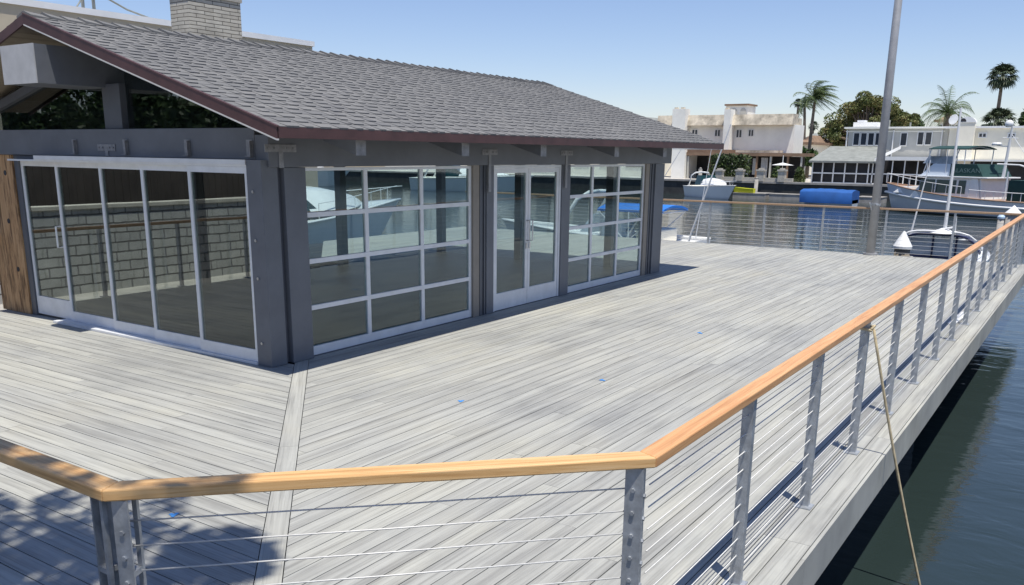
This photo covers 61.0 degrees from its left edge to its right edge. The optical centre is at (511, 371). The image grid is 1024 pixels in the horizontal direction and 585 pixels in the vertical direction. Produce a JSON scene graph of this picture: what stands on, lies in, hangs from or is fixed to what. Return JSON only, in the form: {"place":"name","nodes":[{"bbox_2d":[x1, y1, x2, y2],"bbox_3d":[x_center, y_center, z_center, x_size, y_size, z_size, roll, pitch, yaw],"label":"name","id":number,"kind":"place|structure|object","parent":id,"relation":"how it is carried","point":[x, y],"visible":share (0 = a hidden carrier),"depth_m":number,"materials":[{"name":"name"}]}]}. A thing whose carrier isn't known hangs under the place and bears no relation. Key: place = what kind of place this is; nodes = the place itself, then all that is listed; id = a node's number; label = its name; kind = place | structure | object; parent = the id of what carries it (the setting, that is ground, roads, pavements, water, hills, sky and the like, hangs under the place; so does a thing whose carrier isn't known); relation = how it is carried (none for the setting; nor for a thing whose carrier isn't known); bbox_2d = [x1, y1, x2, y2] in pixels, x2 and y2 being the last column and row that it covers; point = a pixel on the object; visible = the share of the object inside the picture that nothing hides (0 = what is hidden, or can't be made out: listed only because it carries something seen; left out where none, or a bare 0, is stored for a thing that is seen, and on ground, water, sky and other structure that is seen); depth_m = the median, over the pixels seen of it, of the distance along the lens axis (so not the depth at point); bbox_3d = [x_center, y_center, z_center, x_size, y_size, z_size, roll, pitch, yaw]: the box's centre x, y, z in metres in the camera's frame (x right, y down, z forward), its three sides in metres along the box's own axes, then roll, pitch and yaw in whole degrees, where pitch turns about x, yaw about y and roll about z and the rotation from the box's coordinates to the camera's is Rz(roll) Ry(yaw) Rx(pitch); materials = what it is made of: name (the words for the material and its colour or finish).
{"place":"outdoors","nodes":[
{"label":"outdoors","id":0,"kind":"place"},
{"bbox_2d":[0,272,250,309],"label":"back yard ground","id":1,"kind":"structure","parent":0,"point":[121,291],"depth_m":16.49,"materials":[{"name":"concrete"}]},
{"bbox_2d":[0,197,250,303],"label":"block wall","id":2,"kind":"structure","parent":1,"relation":"on","point":[225,244],"depth_m":16.50,"materials":[{"name":"grey concrete"}]},
{"bbox_2d":[0,154,255,205],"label":"timber fence","id":3,"kind":"object","parent":2,"relation":"on","point":[81,185],"depth_m":17.40,"materials":[{"name":"brown wood"}]},
{"bbox_2d":[0,0,317,186],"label":"apartment building","id":4,"kind":"structure","parent":0,"point":[10,10],"depth_m":26.52,"materials":[{"name":"beige paint"}]},
{"bbox_2d":[351,166,384,166],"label":"waterfront house","id":5,"kind":"structure","parent":0,"point":[367,166],"depth_m":110.75,"materials":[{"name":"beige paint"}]},
{"bbox_2d":[385,165,466,170],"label":"waterfront house","id":6,"kind":"structure","parent":0,"point":[416,169],"depth_m":103.51,"materials":[{"name":"white paint"}]},
{"bbox_2d":[0,226,1023,584],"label":"deck","id":7,"kind":"structure","parent":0,"point":[526,380],"depth_m":7.53,"materials":[{"name":"grey wood"}]},
{"bbox_2d":[0,439,119,584],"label":"cable railing","id":8,"kind":"object","parent":7,"relation":"on","point":[92,485],"visible":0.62,"depth_m":3.20,"materials":[{"name":"brown wood"}]},
{"bbox_2d":[34,210,334,296],"bbox_3d":[-6.640,-1.637,13.230,0.110,1.107,11.375,10,17,32],"label":"cable railing","id":9,"kind":"object","parent":7,"relation":"on","point":[101,253],"visible":0.69,"depth_m":14.41,"materials":[{"name":"brown wood"}]},
{"bbox_2d":[0,0,723,367],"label":"pavilion","id":10,"kind":"structure","parent":7,"relation":"on","point":[200,88],"depth_m":11.42,"materials":[{"name":"wood"}]},
{"bbox_2d":[305,166,470,354],"bbox_3d":[-1.438,-1.492,10.838,0.047,2.078,3.080,10,17,32],"label":"garage door","id":11,"kind":"structure","parent":10,"relation":"in","point":[369,336],"depth_m":10.83,"materials":[{"name":"metal"}]},
{"bbox_2d":[494,168,530,310],"bbox_3d":[0.003,-1.961,12.840,0.116,2.035,0.880,10,17,32],"label":"french door leaf","id":12,"kind":"structure","parent":10,"relation":"in","point":[506,299],"depth_m":13.03,"materials":[{"name":"metal"}]},
{"bbox_2d":[527,167,558,302],"bbox_3d":[0.498,-2.137,13.559,0.116,2.035,0.880,10,17,32],"label":"french door leaf","id":13,"kind":"structure","parent":10,"relation":"in","point":[536,292],"depth_m":13.72,"materials":[{"name":"metal"}]},
{"bbox_2d":[568,164,644,292],"bbox_3d":[1.665,-2.593,15.343,0.047,2.078,2.840,10,17,32],"label":"garage door","id":14,"kind":"structure","parent":10,"relation":"in","point":[571,288],"depth_m":15.45,"materials":[{"name":"metal"}]},
{"bbox_2d":[102,451,655,584],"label":"cable railing","id":15,"kind":"object","parent":7,"relation":"on","point":[633,464],"visible":1,"depth_m":3.28,"materials":[{"name":"brown wood"}]},
{"bbox_2d":[465,191,1023,260],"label":"cable railing","id":16,"kind":"object","parent":7,"relation":"on","point":[954,221],"visible":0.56,"depth_m":21.35,"materials":[{"name":"grey metal"}]},
{"bbox_2d":[640,214,1023,584],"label":"cable railing","id":17,"kind":"object","parent":7,"relation":"on","point":[682,437],"visible":1,"depth_m":5.71,"materials":[{"name":"brown wood"}]},
{"bbox_2d":[860,325,920,584],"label":"rope","id":18,"kind":"object","parent":17,"relation":"hanging from","point":[872,327],"visible":0.88,"depth_m":6.77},
{"bbox_2d":[863,0,901,255],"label":"flagpole","id":19,"kind":"object","parent":7,"relation":"on","point":[875,204],"visible":1,"depth_m":19.96,"materials":[{"name":"metal"}]},
{"bbox_2d":[948,312,963,323],"bbox_3d":[6.459,-0.795,12.574,0.100,0.050,1.100,11,17,34],"label":"trim offcut","id":20,"kind":"object","parent":7,"relation":"on","point":[960,315],"depth_m":12.49,"materials":[{"name":"white paint"}]},
{"bbox_2d":[36,0,1023,136],"label":"sky","id":21,"kind":"structure","parent":0,"point":[646,58],"materials":[{"name":"blue"}]},
{"bbox_2d":[531,164,569,173],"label":"waterfront house","id":22,"kind":"structure","parent":0,"point":[544,172],"depth_m":93.86,"materials":[{"name":"grey"}]},
{"bbox_2d":[570,117,671,175],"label":"waterfront house","id":23,"kind":"structure","parent":0,"point":[630,170],"depth_m":90.36,"materials":[{"name":"beige paint"}]},
{"bbox_2d":[370,170,886,184],"bbox_3d":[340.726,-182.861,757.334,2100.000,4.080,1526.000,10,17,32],"label":"shore ground","id":24,"kind":"structure","parent":0,"point":[808,179],"depth_m":88.89,"materials":[{"name":"concrete"}]},
{"bbox_2d":[346,170,918,200],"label":"seawall","id":25,"kind":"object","parent":24,"relation":"on","point":[675,186],"visible":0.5,"depth_m":79.33,"materials":[{"name":"concrete"}]},
{"bbox_2d":[715,168,793,181],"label":"garden balustrade","id":26,"kind":"object","parent":25,"relation":"on","point":[739,174],"visible":0.91,"depth_m":72.88,"materials":[{"name":"white concrete"}]},
{"bbox_2d":[707,153,751,176],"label":"hedge","id":27,"kind":"object","parent":24,"relation":"on","point":[737,161],"visible":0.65,"depth_m":76.50,"materials":[{"name":"green plant"}]},
{"bbox_2d":[657,104,814,180],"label":"villa","id":28,"kind":"object","parent":24,"relation":"on","point":[767,142],"visible":0.79,"depth_m":80.76,"materials":[{"name":"white paint"}]},
{"bbox_2d":[714,129,720,136],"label":"window","id":29,"kind":"structure","parent":28,"relation":"in","point":[717,133],"depth_m":82.52,"materials":[{"name":"grey glass"}]},
{"bbox_2d":[736,129,741,137],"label":"window","id":30,"kind":"structure","parent":28,"relation":"in","point":[738,131],"depth_m":81.42,"materials":[{"name":"black glass"}]},
{"bbox_2d":[740,108,745,113],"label":"arched window","id":31,"kind":"structure","parent":28,"relation":"in","point":[743,111],"depth_m":82.25,"materials":[{"name":"grey"}]},
{"bbox_2d":[748,129,753,136],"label":"window","id":32,"kind":"structure","parent":28,"relation":"in","point":[750,131],"depth_m":80.79,"materials":[{"name":"grey glass"}]},
{"bbox_2d":[770,166,779,177],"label":"shrub","id":33,"kind":"object","parent":24,"relation":"on","point":[774,173],"visible":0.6,"depth_m":73.40,"materials":[{"name":"green plant"}]},
{"bbox_2d":[774,155,789,167],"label":"patio umbrella","id":34,"kind":"object","parent":24,"relation":"on","point":[782,163],"visible":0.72,"depth_m":74.16,"materials":[{"name":"white fabric"}]},
{"bbox_2d":[793,98,801,113],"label":"fan palm","id":35,"kind":"object","parent":24,"relation":"on","point":[797,105],"visible":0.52,"depth_m":118.73,"materials":[{"name":"green plant"}]},
{"bbox_2d":[793,166,805,181],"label":"shrub","id":36,"kind":"object","parent":24,"relation":"on","point":[799,175],"visible":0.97,"depth_m":72.36,"materials":[{"name":"green plant"}]},
{"bbox_2d":[790,93,819,139],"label":"feather palm","id":37,"kind":"object","parent":24,"relation":"on","point":[804,120],"visible":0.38,"depth_m":92.16,"materials":[{"name":"green plant"}]},
{"bbox_2d":[802,146,817,166],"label":"tree","id":38,"kind":"object","parent":24,"relation":"on","point":[807,163],"visible":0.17,"depth_m":85.75,"materials":[{"name":"green plant"}]},
{"bbox_2d":[808,121,819,133],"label":"fan palm","id":39,"kind":"object","parent":24,"relation":"on","point":[816,123],"visible":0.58,"depth_m":132.38,"materials":[{"name":"green plant"}]},
{"bbox_2d":[793,80,841,177],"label":"feather palm","id":40,"kind":"object","parent":24,"relation":"on","point":[819,94],"visible":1,"depth_m":86.37,"materials":[{"name":"green plant"}]},
{"bbox_2d":[803,135,832,174],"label":"distant house","id":41,"kind":"structure","parent":24,"relation":"on","point":[820,144],"depth_m":93.72,"materials":[{"name":"beige paint"}]},
{"bbox_2d":[817,91,920,145],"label":"broadleaf tree","id":42,"kind":"object","parent":24,"relation":"on","point":[834,130],"visible":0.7,"depth_m":95.04,"materials":[{"name":"green plant"}]},
{"bbox_2d":[809,120,949,184],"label":"grey house","id":43,"kind":"structure","parent":24,"relation":"on","point":[853,161],"depth_m":71.58,"materials":[{"name":"white paint"}]},
{"bbox_2d":[852,132,859,145],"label":"window","id":44,"kind":"structure","parent":43,"relation":"in","point":[856,135],"depth_m":74.03,"materials":[{"name":"glass"}]},
{"bbox_2d":[860,132,867,145],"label":"window","id":45,"kind":"structure","parent":43,"relation":"in","point":[863,138],"depth_m":73.68,"materials":[{"name":"glass"}]},
{"bbox_2d":[867,132,874,145],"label":"window","id":46,"kind":"structure","parent":43,"relation":"in","point":[871,135],"depth_m":73.38,"materials":[{"name":"glass"}]},
{"bbox_2d":[874,132,878,145],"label":"window","id":47,"kind":"structure","parent":43,"relation":"in","point":[877,133],"depth_m":73.13,"materials":[{"name":"white paint"}]},
{"bbox_2d":[899,132,907,145],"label":"window","id":48,"kind":"structure","parent":43,"relation":"in","point":[904,135],"depth_m":71.99,"materials":[{"name":"grey glass"}]},
{"bbox_2d":[916,132,924,144],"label":"window","id":49,"kind":"structure","parent":43,"relation":"in","point":[920,137],"depth_m":71.29,"materials":[{"name":"grey glass"}]},
{"bbox_2d":[924,132,932,144],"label":"window","id":50,"kind":"structure","parent":43,"relation":"in","point":[928,135],"depth_m":70.98,"materials":[{"name":"grey glass"}]},
{"bbox_2d":[934,116,957,125],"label":"distant house","id":51,"kind":"structure","parent":24,"relation":"on","point":[937,121],"depth_m":103.53,"materials":[{"name":"white paint"}]},
{"bbox_2d":[919,85,978,126],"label":"feather palm","id":52,"kind":"object","parent":24,"relation":"on","point":[947,113],"visible":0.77,"depth_m":87.15,"materials":[{"name":"green plant"}]},
{"bbox_2d":[944,114,1023,179],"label":"cream house","id":53,"kind":"structure","parent":24,"relation":"on","point":[971,133],"depth_m":67.74,"materials":[{"name":"paint"}]},
{"bbox_2d":[978,133,986,137],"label":"window","id":54,"kind":"structure","parent":53,"relation":"in","point":[980,135],"depth_m":67.95,"materials":[{"name":"grey glass"}]},
{"bbox_2d":[979,107,1018,125],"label":"broadleaf tree","id":55,"kind":"object","parent":24,"relation":"on","point":[1001,115],"visible":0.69,"depth_m":91.16,"materials":[{"name":"green plant"}]},
{"bbox_2d":[985,62,1019,121],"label":"fan palm","id":56,"kind":"object","parent":24,"relation":"on","point":[1004,79],"visible":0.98,"depth_m":98.70,"materials":[{"name":"green plant"}]},
{"bbox_2d":[1017,108,1023,125],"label":"broadleaf tree","id":57,"kind":"object","parent":24,"relation":"on","point":[1021,121],"visible":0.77,"depth_m":91.97,"materials":[{"name":"green plant"}]},
{"bbox_2d":[318,181,1023,584],"bbox_3d":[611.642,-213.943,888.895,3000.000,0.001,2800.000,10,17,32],"label":"water","id":58,"kind":"structure","parent":0,"point":[960,467],"depth_m":10.89,"materials":[{"name":"blue liquid"}]},
{"bbox_2d":[318,170,349,186],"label":"cabin cruiser","id":59,"kind":"object","parent":58,"relation":"on","point":[325,178],"visible":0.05,"depth_m":83.52,"materials":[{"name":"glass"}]},
{"bbox_2d":[306,185,400,243],"bbox_3d":[-6.930,-4.836,27.911,3.779,3.635,12.194,7,16,25],"label":"cabin cruiser","id":60,"kind":"object","parent":58,"relation":"on","point":[321,229],"visible":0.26,"depth_m":27.98,"materials":[{"name":"white plastic"}]},
{"bbox_2d":[409,165,534,191],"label":"cabin cruiser","id":61,"kind":"object","parent":58,"relation":"on","point":[505,183],"visible":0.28,"depth_m":76.39,"materials":[{"name":"white plastic"}]},
{"bbox_2d":[502,124,730,242],"bbox_3d":[3.054,-5.369,27.425,8.103,4.605,2.450,10,17,32],"label":"sailboat","id":62,"kind":"object","parent":58,"relation":"on","point":[626,207],"visible":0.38,"depth_m":27.00,"materials":[{"name":"bright blue canvas"},{"name":"white fibreglass gelcoat"},{"name":"clear vinyl"}]},
{"bbox_2d":[683,171,735,198],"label":"cabin cruiser","id":63,"kind":"object","parent":58,"relation":"on","point":[723,190],"visible":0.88,"depth_m":69.48,"materials":[{"name":"white plastic"}]},
{"bbox_2d":[732,192,768,198],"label":"floating dock","id":64,"kind":"object","parent":58,"relation":"on","point":[760,195],"visible":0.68,"depth_m":69.29,"materials":[{"name":"grey wood"}]},
{"bbox_2d":[733,187,755,192],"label":"kayak","id":65,"kind":"object","parent":64,"relation":"on","point":[743,190],"visible":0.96,"depth_m":69.58,"materials":[{"name":"yellow plastic"}]},
{"bbox_2d":[754,177,757,191],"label":"dock pile","id":66,"kind":"object","parent":58,"relation":"in","point":[756,183],"visible":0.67,"depth_m":71.26,"materials":[{"name":"concrete"}]},
{"bbox_2d":[769,193,799,199],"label":"floating dock","id":67,"kind":"object","parent":58,"relation":"on","point":[780,196],"visible":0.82,"depth_m":68.14,"materials":[{"name":"grey wood"}]},
{"bbox_2d":[799,188,859,206],"bbox_3d":[22.209,-12.113,61.013,3.592,1.468,2.162,10,17,32],"label":"covered boat","id":68,"kind":"object","parent":58,"relation":"on","point":[831,197],"visible":0.77,"depth_m":60.10,"materials":[{"name":"blue fabric"}]},
{"bbox_2d":[859,196,886,203],"bbox_3d":[27.077,-12.878,65.524,1.832,0.650,2.000,10,17,32],"label":"floating dock","id":69,"kind":"object","parent":58,"relation":"on","point":[865,199],"visible":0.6,"depth_m":64.89,"materials":[{"name":"white plastic"}]},
{"bbox_2d":[893,231,911,256],"bbox_3d":[9.522,-1.715,21.573,0.440,3.520,0.433,10,17,32],"label":"mooring pile","id":70,"kind":"object","parent":58,"relation":"in","point":[902,248],"visible":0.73,"depth_m":21.10,"materials":[{"name":"white plastic"}]},
{"bbox_2d":[893,108,989,261],"bbox_3d":[12.337,-4.628,24.084,2.095,4.901,6.044,10,17,32],"label":"sailboat","id":71,"kind":"object","parent":58,"relation":"on","point":[923,245],"visible":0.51,"depth_m":22.04,"materials":[{"name":"white plastic"}]},
{"bbox_2d":[883,120,1023,219],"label":"trawler","id":72,"kind":"object","parent":58,"relation":"on","point":[991,187],"visible":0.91,"depth_m":51.15,"materials":[{"name":"white paint"}]},
{"bbox_2d":[919,179,965,193],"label":"windows","id":73,"kind":"structure","parent":72,"relation":"in","point":[939,188],"depth_m":52.38,"materials":[{"name":"black glass"}]},
{"bbox_2d":[996,215,1004,248],"bbox_3d":[18.491,-4.432,33.248,0.264,3.270,0.260,10,17,32],"label":"mooring pile","id":74,"kind":"object","parent":58,"relation":"in","point":[1001,218],"visible":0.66,"depth_m":32.89,"materials":[{"name":"concrete"}]},
{"bbox_2d":[1004,205,1020,245],"bbox_3d":[19.795,-4.886,34.717,0.594,3.460,0.585,10,17,32],"label":"mooring pile","id":75,"kind":"object","parent":58,"relation":"in","point":[1014,209],"visible":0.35,"depth_m":34.30,"materials":[{"name":"concrete"}]}
]}

